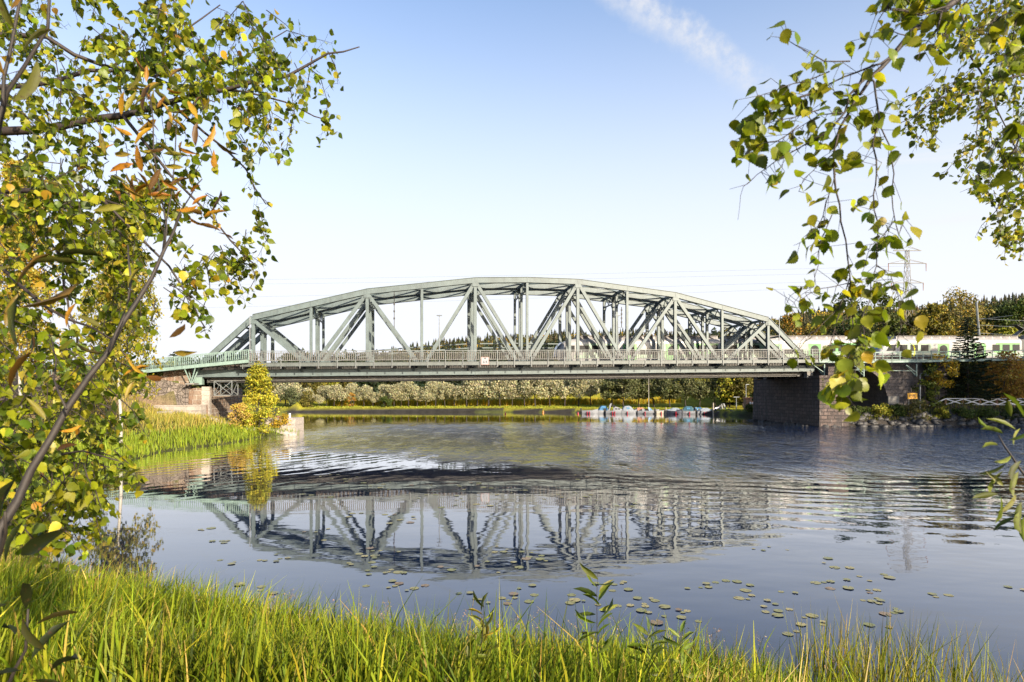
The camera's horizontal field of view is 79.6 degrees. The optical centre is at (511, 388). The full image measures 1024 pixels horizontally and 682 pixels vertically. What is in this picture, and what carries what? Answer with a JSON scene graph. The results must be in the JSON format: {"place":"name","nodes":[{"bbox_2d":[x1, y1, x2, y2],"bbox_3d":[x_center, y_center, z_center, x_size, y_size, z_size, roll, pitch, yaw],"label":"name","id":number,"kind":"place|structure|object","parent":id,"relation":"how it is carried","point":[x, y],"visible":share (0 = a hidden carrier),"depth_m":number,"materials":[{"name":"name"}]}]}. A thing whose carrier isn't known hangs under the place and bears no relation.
{"place":"outdoors","nodes":[
{"label":"outdoors","id":0,"kind":"place"},
{"bbox_2d":[0,361,1023,650],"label":"ground","id":1,"kind":"structure","parent":0,"point":[170,399],"depth_m":116.26,"materials":[{"name":"green plant"}]},
{"bbox_2d":[0,280,17,398],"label":"birch tree","id":2,"kind":"object","parent":1,"relation":"on","point":[3,362],"visible":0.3,"depth_m":50.85,"materials":[{"name":"green plant"}]},
{"bbox_2d":[0,158,63,411],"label":"birch tree","id":3,"kind":"object","parent":1,"relation":"on","point":[32,273],"visible":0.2,"depth_m":57.52,"materials":[{"name":"green plant"}]},
{"bbox_2d":[0,478,78,681],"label":"willow sapling","id":4,"kind":"object","parent":1,"relation":"on","point":[39,543],"visible":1,"depth_m":1.86,"materials":[{"name":"green plant"}]},
{"bbox_2d":[0,0,102,387],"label":"willow sapling","id":5,"kind":"object","parent":1,"relation":"on","point":[29,86],"visible":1,"depth_m":1.72,"materials":[{"name":"green plant"}]},
{"bbox_2d":[35,391,89,417],"bbox_3d":[-45.500,1.608,62.100,4.486,3.436,4.557,0,0,0],"label":"leafy bush","id":6,"kind":"object","parent":1,"relation":"on","point":[43,400],"visible":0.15,"depth_m":61.38,"materials":[{"name":"green plant"}]},
{"bbox_2d":[69,180,163,448],"bbox_3d":[-29.297,-5.293,45.996,6.349,20.328,6.726,0,0,0],"label":"birch tree","id":7,"kind":"object","parent":1,"relation":"on","point":[118,354],"visible":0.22,"depth_m":45.41,"materials":[{"name":"green plant"}]},
{"bbox_2d":[0,57,237,541],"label":"willow sapling","id":8,"kind":"object","parent":1,"relation":"on","point":[17,500],"visible":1,"depth_m":2.30,"materials":[{"name":"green plant"}]},
{"bbox_2d":[16,349,251,384],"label":"footbridge ramp","id":9,"kind":"structure","parent":1,"relation":"on","point":[194,366],"depth_m":72.32,"materials":[{"name":"green paint"}]},
{"bbox_2d":[2,369,295,508],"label":"bank grass","id":10,"kind":"structure","parent":1,"relation":"on","point":[178,418],"depth_m":56.25,"materials":[{"name":"green plant"}]},
{"bbox_2d":[136,379,188,404],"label":"rubble wall","id":11,"kind":"structure","parent":1,"relation":"on","point":[181,392],"depth_m":72.66,"materials":[{"name":"stone"}]},
{"bbox_2d":[0,0,358,572],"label":"birch tree","id":12,"kind":"object","parent":1,"relation":"on","point":[76,490],"visible":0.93,"depth_m":3.85,"materials":[{"name":"green plant"}]},
{"bbox_2d":[153,405,205,415],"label":"granite retaining wall","id":13,"kind":"structure","parent":1,"relation":"on","point":[196,409],"depth_m":71.16,"materials":[{"name":"stone"}]},
{"bbox_2d":[155,369,242,419],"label":"bridge abutment","id":14,"kind":"object","parent":1,"relation":"on","point":[214,405],"visible":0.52,"depth_m":73.44,"materials":[{"name":"concrete"}]},
{"bbox_2d":[227,402,253,427],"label":"leafy bush","id":15,"kind":"object","parent":1,"relation":"on","point":[240,409],"visible":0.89,"depth_m":65.73,"materials":[{"name":"yellow plant"}]},
{"bbox_2d":[237,361,280,432],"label":"willow shrub","id":16,"kind":"object","parent":1,"relation":"on","point":[257,380],"visible":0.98,"depth_m":67.06,"materials":[{"name":"yellow plant"}]},
{"bbox_2d":[254,413,303,433],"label":"stone quay","id":17,"kind":"structure","parent":1,"relation":"on","point":[297,423],"depth_m":69.30,"materials":[{"name":"stone"}]},
{"bbox_2d":[270,412,290,428],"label":"leafy bush","id":18,"kind":"object","parent":17,"relation":"on","point":[278,423],"visible":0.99,"depth_m":68.62,"materials":[{"name":"yellow plant"}]},
{"bbox_2d":[271,383,301,406],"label":"willow tree","id":19,"kind":"object","parent":1,"relation":"on","point":[281,388],"visible":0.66,"depth_m":141.30,"materials":[{"name":"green plant"}]},
{"bbox_2d":[280,386,302,405],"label":"round bush","id":20,"kind":"object","parent":1,"relation":"on","point":[291,400],"visible":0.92,"depth_m":138.42,"materials":[{"name":"green plant"}]},
{"bbox_2d":[300,390,314,406],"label":"round bush","id":21,"kind":"object","parent":1,"relation":"on","point":[306,394],"visible":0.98,"depth_m":138.73,"materials":[{"name":"green plant"}]},
{"bbox_2d":[285,382,329,395],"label":"broadleaf tree","id":22,"kind":"object","parent":1,"relation":"on","point":[305,384],"visible":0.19,"depth_m":155.87,"materials":[{"name":"green plant"}]},
{"bbox_2d":[324,384,340,406],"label":"willow tree","id":23,"kind":"object","parent":1,"relation":"on","point":[331,394],"visible":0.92,"depth_m":141.84,"materials":[{"name":"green plant"}]},
{"bbox_2d":[334,385,349,405],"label":"willow tree","id":24,"kind":"object","parent":1,"relation":"on","point":[342,395],"visible":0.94,"depth_m":141.76,"materials":[{"name":"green plant"}]},
{"bbox_2d":[345,383,359,405],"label":"willow tree","id":25,"kind":"object","parent":1,"relation":"on","point":[349,388],"visible":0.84,"depth_m":142.70,"materials":[{"name":"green plant"}]},
{"bbox_2d":[355,384,373,405],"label":"willow tree","id":26,"kind":"object","parent":1,"relation":"on","point":[364,391],"visible":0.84,"depth_m":143.07,"materials":[{"name":"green plant"}]},
{"bbox_2d":[377,384,391,403],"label":"willow tree","id":27,"kind":"object","parent":1,"relation":"on","point":[383,392],"visible":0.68,"depth_m":141.80,"materials":[{"name":"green plant"}]},
{"bbox_2d":[385,383,401,406],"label":"willow tree","id":28,"kind":"object","parent":1,"relation":"on","point":[394,391],"visible":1,"depth_m":140.48,"materials":[{"name":"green plant"}]},
{"bbox_2d":[398,381,418,406],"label":"willow tree","id":29,"kind":"object","parent":1,"relation":"on","point":[405,385],"visible":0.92,"depth_m":141.29,"materials":[{"name":"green plant"}]},
{"bbox_2d":[406,384,424,406],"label":"willow tree","id":30,"kind":"object","parent":1,"relation":"on","point":[418,395],"visible":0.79,"depth_m":142.29,"materials":[{"name":"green plant"}]},
{"bbox_2d":[425,381,444,405],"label":"willow tree","id":31,"kind":"object","parent":1,"relation":"on","point":[431,386],"visible":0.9,"depth_m":142.94,"materials":[{"name":"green plant"}]},
{"bbox_2d":[438,381,454,405],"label":"willow tree","id":32,"kind":"object","parent":1,"relation":"on","point":[443,396],"visible":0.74,"depth_m":143.02,"materials":[{"name":"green plant"}]},
{"bbox_2d":[445,384,460,405],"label":"willow tree","id":33,"kind":"object","parent":1,"relation":"on","point":[452,394],"visible":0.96,"depth_m":142.51,"materials":[{"name":"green plant"}]},
{"bbox_2d":[454,381,478,406],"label":"willow tree","id":34,"kind":"object","parent":1,"relation":"on","point":[463,390],"visible":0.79,"depth_m":141.64,"materials":[{"name":"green plant"}]},
{"bbox_2d":[453,632,491,681],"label":"willow sapling","id":35,"kind":"object","parent":1,"relation":"on","point":[479,654],"visible":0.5,"depth_m":6.02,"materials":[{"name":"green plant"}]},
{"bbox_2d":[466,591,501,670],"bbox_3d":[-0.303,2.843,6.606,0.374,1.396,0.234,0,0,-26],"label":"willow sapling","id":36,"kind":"object","parent":1,"relation":"on","point":[484,630],"visible":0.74,"depth_m":6.59,"materials":[{"name":"green plant"}]},
{"bbox_2d":[475,380,502,405],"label":"willow tree","id":37,"kind":"object","parent":1,"relation":"on","point":[486,390],"visible":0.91,"depth_m":141.64,"materials":[{"name":"green plant"}]},
{"bbox_2d":[246,402,742,410],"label":"lawn grass","id":38,"kind":"structure","parent":1,"relation":"on","point":[497,406],"depth_m":139.56,"materials":[{"name":"green plant"}]},
{"bbox_2d":[491,380,508,405],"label":"willow tree","id":39,"kind":"object","parent":1,"relation":"on","point":[503,384],"visible":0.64,"depth_m":141.58,"materials":[{"name":"green plant"}]},
{"bbox_2d":[327,396,681,405],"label":"tall weeds","id":40,"kind":"object","parent":1,"relation":"on","point":[519,401],"visible":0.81,"depth_m":146.35,"materials":[{"name":"green plant"}]},
{"bbox_2d":[501,380,519,406],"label":"willow tree","id":41,"kind":"object","parent":1,"relation":"on","point":[511,392],"visible":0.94,"depth_m":141.60,"materials":[{"name":"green plant"}]},
{"bbox_2d":[0,538,1020,681],"bbox_3d":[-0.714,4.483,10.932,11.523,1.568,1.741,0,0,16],"label":"panicle stems","id":42,"kind":"object","parent":1,"relation":"on","point":[547,628],"visible":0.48,"depth_m":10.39,"materials":[{"name":"brown plant"}]},
{"bbox_2d":[194,582,843,677],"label":"panicle seeds","id":43,"kind":"object","parent":42,"relation":"attached to","point":[504,622],"visible":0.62,"depth_m":10.84,"materials":[{"name":"brown plant"}]},
{"bbox_2d":[500,629,526,675],"bbox_3d":[0.042,2.990,6.496,0.312,0.846,0.292,0,0,-20],"label":"willow sapling","id":44,"kind":"object","parent":1,"relation":"on","point":[513,636],"visible":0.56,"depth_m":6.50,"materials":[{"name":"green plant"}]},
{"bbox_2d":[513,380,535,406],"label":"willow tree","id":45,"kind":"object","parent":1,"relation":"on","point":[522,389],"visible":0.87,"depth_m":141.28,"materials":[{"name":"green plant"}]},
{"bbox_2d":[524,380,550,406],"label":"willow tree","id":46,"kind":"object","parent":1,"relation":"on","point":[539,389],"visible":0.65,"depth_m":141.05,"materials":[{"name":"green plant"}]},
{"bbox_2d":[541,380,562,405],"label":"willow tree","id":47,"kind":"object","parent":1,"relation":"on","point":[551,390],"visible":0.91,"depth_m":141.77,"materials":[{"name":"green plant"}]},
{"bbox_2d":[552,380,575,405],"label":"willow tree","id":48,"kind":"object","parent":1,"relation":"on","point":[564,391],"visible":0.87,"depth_m":141.63,"materials":[{"name":"green plant"}]},
{"bbox_2d":[568,379,587,405],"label":"willow tree","id":49,"kind":"object","parent":1,"relation":"on","point":[580,386],"visible":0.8,"depth_m":141.23,"materials":[{"name":"green plant"}]},
{"bbox_2d":[582,379,604,404],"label":"willow tree","id":50,"kind":"object","parent":1,"relation":"on","point":[592,388],"visible":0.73,"depth_m":143.36,"materials":[{"name":"green plant"}]},
{"bbox_2d":[573,562,617,676],"bbox_3d":[0.872,2.637,6.326,0.485,1.741,0.356,0,0,0],"label":"willow sapling","id":51,"kind":"object","parent":1,"relation":"on","point":[605,586],"visible":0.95,"depth_m":6.29,"materials":[{"name":"green plant"}]},
{"bbox_2d":[596,379,624,407],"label":"willow tree","id":52,"kind":"object","parent":1,"relation":"on","point":[605,392],"visible":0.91,"depth_m":135.64,"materials":[{"name":"green plant"}]},
{"bbox_2d":[614,379,639,405],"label":"willow tree","id":53,"kind":"object","parent":1,"relation":"on","point":[626,383],"visible":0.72,"depth_m":134.18,"materials":[{"name":"green plant"}]},
{"bbox_2d":[629,379,649,407],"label":"willow tree","id":54,"kind":"object","parent":1,"relation":"on","point":[642,386],"visible":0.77,"depth_m":134.77,"materials":[{"name":"green plant"}]},
{"bbox_2d":[627,616,666,681],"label":"willow sapling","id":55,"kind":"object","parent":1,"relation":"on","point":[633,645],"visible":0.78,"depth_m":6.23,"materials":[{"name":"green plant"}]},
{"bbox_2d":[644,379,663,407],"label":"willow tree","id":56,"kind":"object","parent":1,"relation":"on","point":[653,386],"visible":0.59,"depth_m":134.04,"materials":[{"name":"green plant"}]},
{"bbox_2d":[657,378,682,406],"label":"willow tree","id":57,"kind":"object","parent":1,"relation":"on","point":[667,385],"visible":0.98,"depth_m":131.89,"materials":[{"name":"green plant"}]},
{"bbox_2d":[663,620,703,681],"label":"willow sapling","id":58,"kind":"object","parent":1,"relation":"on","point":[683,647],"visible":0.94,"depth_m":6.23,"materials":[{"name":"green plant"}]},
{"bbox_2d":[678,378,699,405],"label":"willow tree","id":59,"kind":"object","parent":1,"relation":"on","point":[689,389],"visible":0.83,"depth_m":131.60,"materials":[{"name":"green plant"}]},
{"bbox_2d":[691,378,713,406],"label":"willow tree","id":60,"kind":"object","parent":1,"relation":"on","point":[704,388],"visible":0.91,"depth_m":131.40,"materials":[{"name":"green plant"}]},
{"bbox_2d":[706,378,727,406],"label":"willow tree","id":61,"kind":"object","parent":1,"relation":"on","point":[713,381],"visible":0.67,"depth_m":130.68,"materials":[{"name":"green plant"}]},
{"bbox_2d":[714,378,745,407],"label":"broadleaf tree","id":62,"kind":"object","parent":1,"relation":"on","point":[731,399],"visible":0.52,"depth_m":129.13,"materials":[{"name":"green plant"}]},
{"bbox_2d":[728,378,753,406],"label":"broadleaf tree","id":63,"kind":"object","parent":1,"relation":"on","point":[742,382],"visible":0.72,"depth_m":128.17,"materials":[{"name":"green plant"}]},
{"bbox_2d":[774,311,806,335],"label":"broadleaf tree","id":64,"kind":"object","parent":1,"relation":"on","point":[789,322],"visible":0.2,"depth_m":128.68,"materials":[{"name":"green plant"}]},
{"bbox_2d":[827,292,875,337],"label":"broadleaf tree","id":65,"kind":"object","parent":1,"relation":"on","point":[840,331],"visible":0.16,"depth_m":122.69,"materials":[{"name":"green plant"}]},
{"bbox_2d":[789,354,947,406],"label":"arch viaduct","id":66,"kind":"object","parent":1,"relation":"on","point":[895,388],"visible":0.2,"depth_m":89.04,"materials":[{"name":"stone"}]},
{"bbox_2d":[729,0,1023,421],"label":"birch tree","id":67,"kind":"object","parent":1,"relation":"on","point":[845,380],"visible":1,"depth_m":2.04,"materials":[{"name":"green plant"}]},
{"bbox_2d":[747,409,1023,426],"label":"riprap rocks","id":68,"kind":"object","parent":1,"relation":"on","point":[936,421],"visible":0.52,"depth_m":85.33,"materials":[{"name":"grey stone"}]},
{"bbox_2d":[870,403,892,416],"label":"leafy bush","id":69,"kind":"object","parent":68,"relation":"on","point":[880,410],"visible":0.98,"depth_m":85.81,"materials":[{"name":"green plant"}]},
{"bbox_2d":[863,292,909,336],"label":"broadleaf tree","id":70,"kind":"object","parent":1,"relation":"on","point":[893,320],"visible":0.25,"depth_m":126.48,"materials":[{"name":"green plant"}]},
{"bbox_2d":[871,315,910,336],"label":"broadleaf tree","id":71,"kind":"object","parent":1,"relation":"on","point":[893,331],"visible":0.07,"depth_m":130.28,"materials":[{"name":"green plant"}]},
{"bbox_2d":[889,403,907,416],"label":"leafy bush","id":72,"kind":"object","parent":1,"relation":"on","point":[898,409],"visible":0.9,"depth_m":85.93,"materials":[{"name":"green plant"}]},
{"bbox_2d":[888,247,926,330],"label":"lattice pylon","id":73,"kind":"object","parent":1,"relation":"on","point":[906,256],"visible":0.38,"depth_m":149.82,"materials":[{"name":"metal"}]},
{"bbox_2d":[902,398,927,415],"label":"leafy bush","id":74,"kind":"object","parent":1,"relation":"on","point":[913,408],"visible":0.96,"depth_m":85.51,"materials":[{"name":"green plant"}]},
{"bbox_2d":[911,362,939,407],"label":"leafy bush","id":75,"kind":"object","parent":1,"relation":"on","point":[930,369],"visible":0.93,"depth_m":87.89,"materials":[{"name":"green plant"}]},
{"bbox_2d":[901,308,951,335],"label":"broadleaf tree","id":76,"kind":"object","parent":1,"relation":"on","point":[914,331],"visible":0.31,"depth_m":123.70,"materials":[{"name":"green plant"}]},
{"bbox_2d":[928,372,942,408],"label":"poplar sapling","id":77,"kind":"object","parent":1,"relation":"on","point":[935,393],"visible":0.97,"depth_m":87.76,"materials":[{"name":"green plant"}]},
{"bbox_2d":[916,302,957,335],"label":"broadleaf tree","id":78,"kind":"object","parent":1,"relation":"on","point":[938,308],"visible":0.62,"depth_m":122.41,"materials":[{"name":"green plant"}]},
{"bbox_2d":[859,362,1023,420],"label":"bank weeds","id":79,"kind":"object","parent":1,"relation":"on","point":[934,413],"visible":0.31,"depth_m":88.19,"materials":[{"name":"green plant"}]},
{"bbox_2d":[922,353,961,404],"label":"yellow maple","id":80,"kind":"object","parent":1,"relation":"on","point":[937,380],"visible":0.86,"depth_m":87.54,"materials":[{"name":"green plant"}]},
{"bbox_2d":[933,405,950,418],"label":"leafy bush","id":81,"kind":"object","parent":1,"relation":"on","point":[944,413],"visible":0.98,"depth_m":85.92,"materials":[{"name":"green plant"}]},
{"bbox_2d":[875,0,1023,265],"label":"birch tree","id":82,"kind":"object","parent":1,"relation":"on","point":[1002,231],"visible":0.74,"depth_m":4.80,"materials":[{"name":"green plant"}]},
{"bbox_2d":[951,407,978,417],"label":"leafy bush","id":83,"kind":"object","parent":1,"relation":"on","point":[963,411],"visible":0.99,"depth_m":85.48,"materials":[{"name":"green plant"}]},
{"bbox_2d":[937,286,997,335],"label":"broadleaf tree","id":84,"kind":"object","parent":1,"relation":"on","point":[960,300],"visible":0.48,"depth_m":127.88,"materials":[{"name":"green plant"}]},
{"bbox_2d":[938,317,1005,401],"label":"spruce tree","id":85,"kind":"object","parent":1,"relation":"on","point":[971,384],"visible":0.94,"depth_m":88.40,"materials":[{"name":"green plant"}]},
{"bbox_2d":[929,398,1023,406],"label":"cross rail fence","id":86,"kind":"object","parent":1,"relation":"on","point":[995,400],"visible":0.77,"depth_m":88.38,"materials":[{"name":"white paint"}]},
{"bbox_2d":[973,406,999,418],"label":"leafy bush","id":87,"kind":"object","parent":1,"relation":"on","point":[992,412],"visible":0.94,"depth_m":85.74,"materials":[{"name":"green plant"}]},
{"bbox_2d":[960,299,1023,335],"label":"broadleaf tree","id":88,"kind":"object","parent":1,"relation":"on","point":[991,320],"visible":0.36,"depth_m":129.97,"materials":[{"name":"green plant"}]},
{"bbox_2d":[963,350,1023,399],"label":"autumn bush","id":89,"kind":"object","parent":1,"relation":"on","point":[1016,390],"visible":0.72,"depth_m":89.17,"materials":[{"name":"brown plant"}]},
{"bbox_2d":[973,393,1023,540],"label":"willow sapling","id":90,"kind":"object","parent":1,"relation":"on","point":[1018,521],"visible":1,"depth_m":2.00,"materials":[{"name":"green plant"}]},
{"bbox_2d":[994,327,1021,335],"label":"broadleaf tree","id":91,"kind":"object","parent":1,"relation":"on","point":[1011,331],"visible":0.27,"depth_m":121.14,"materials":[{"name":"green plant"}]},
{"bbox_2d":[994,298,1023,335],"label":"broadleaf tree","id":92,"kind":"object","parent":1,"relation":"on","point":[1018,311],"visible":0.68,"depth_m":127.22,"materials":[{"name":"green plant"}]},
{"bbox_2d":[999,407,1023,418],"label":"leafy bush","id":93,"kind":"object","parent":1,"relation":"on","point":[1014,409],"visible":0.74,"depth_m":85.94,"materials":[{"name":"green plant"}]},
{"bbox_2d":[0,0,1023,363],"label":"sky","id":94,"kind":"structure","parent":0,"point":[578,139],"materials":[{"name":"blue"}]},
{"bbox_2d":[12,412,1023,681],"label":"lake water","id":95,"kind":"structure","parent":0,"point":[910,514],"depth_m":23.24,"materials":[{"name":"blue liquid"}]},
{"bbox_2d":[753,367,848,426],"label":"bridge pier","id":96,"kind":"structure","parent":95,"relation":"in","point":[792,399],"depth_m":88.96,"materials":[{"name":"stone"}]},
{"bbox_2d":[216,288,784,384],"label":"railway truss bridge","id":97,"kind":"structure","parent":96,"relation":"on","point":[649,307],"depth_m":88.38,"materials":[{"name":"paint"}]},
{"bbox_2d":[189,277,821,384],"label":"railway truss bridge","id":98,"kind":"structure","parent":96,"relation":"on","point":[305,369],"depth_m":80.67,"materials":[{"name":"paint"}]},
{"bbox_2d":[213,377,246,396],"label":"inspection cage","id":99,"kind":"object","parent":98,"relation":"hanging from","point":[220,395],"visible":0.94,"depth_m":73.45,"materials":[{"name":"grey metal"}]},
{"bbox_2d":[814,350,1023,375],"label":"viaduct footway","id":100,"kind":"structure","parent":96,"relation":"on","point":[892,360],"depth_m":87.40,"materials":[{"name":"green paint"}]},
{"bbox_2d":[783,594,1023,681],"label":"water reeds","id":101,"kind":"object","parent":95,"relation":"in","point":[890,672],"visible":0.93,"depth_m":10.18,"materials":[{"name":"green plant"}]},
{"bbox_2d":[379,314,985,400],"bbox_3d":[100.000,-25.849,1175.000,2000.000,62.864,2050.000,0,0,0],"label":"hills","id":102,"kind":"structure","parent":0,"point":[497,398],"depth_m":161.57,"materials":[{"name":"green plant"}]},
{"bbox_2d":[163,292,1023,405],"bbox_3d":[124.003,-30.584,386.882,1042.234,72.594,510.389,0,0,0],"label":"forest","id":103,"kind":"object","parent":102,"relation":"on","point":[806,317],"visible":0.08,"depth_m":189.61,"materials":[{"name":"green plant"}]},
{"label":"rail track bed","id":104,"kind":"structure","parent":0,"visible":0},
{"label":"railway rails","id":105,"kind":"object","parent":104,"relation":"on","visible":0},
{"bbox_2d":[552,336,874,360],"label":"passenger train","id":106,"kind":"object","parent":105,"relation":"on","point":[588,343],"visible":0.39,"depth_m":90.67,"materials":[{"name":"white metal"}]},
{"bbox_2d":[873,324,1023,357],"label":"passenger train","id":107,"kind":"object","parent":105,"relation":"on","point":[945,343],"visible":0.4,"depth_m":97.50,"materials":[{"name":"white metal"}]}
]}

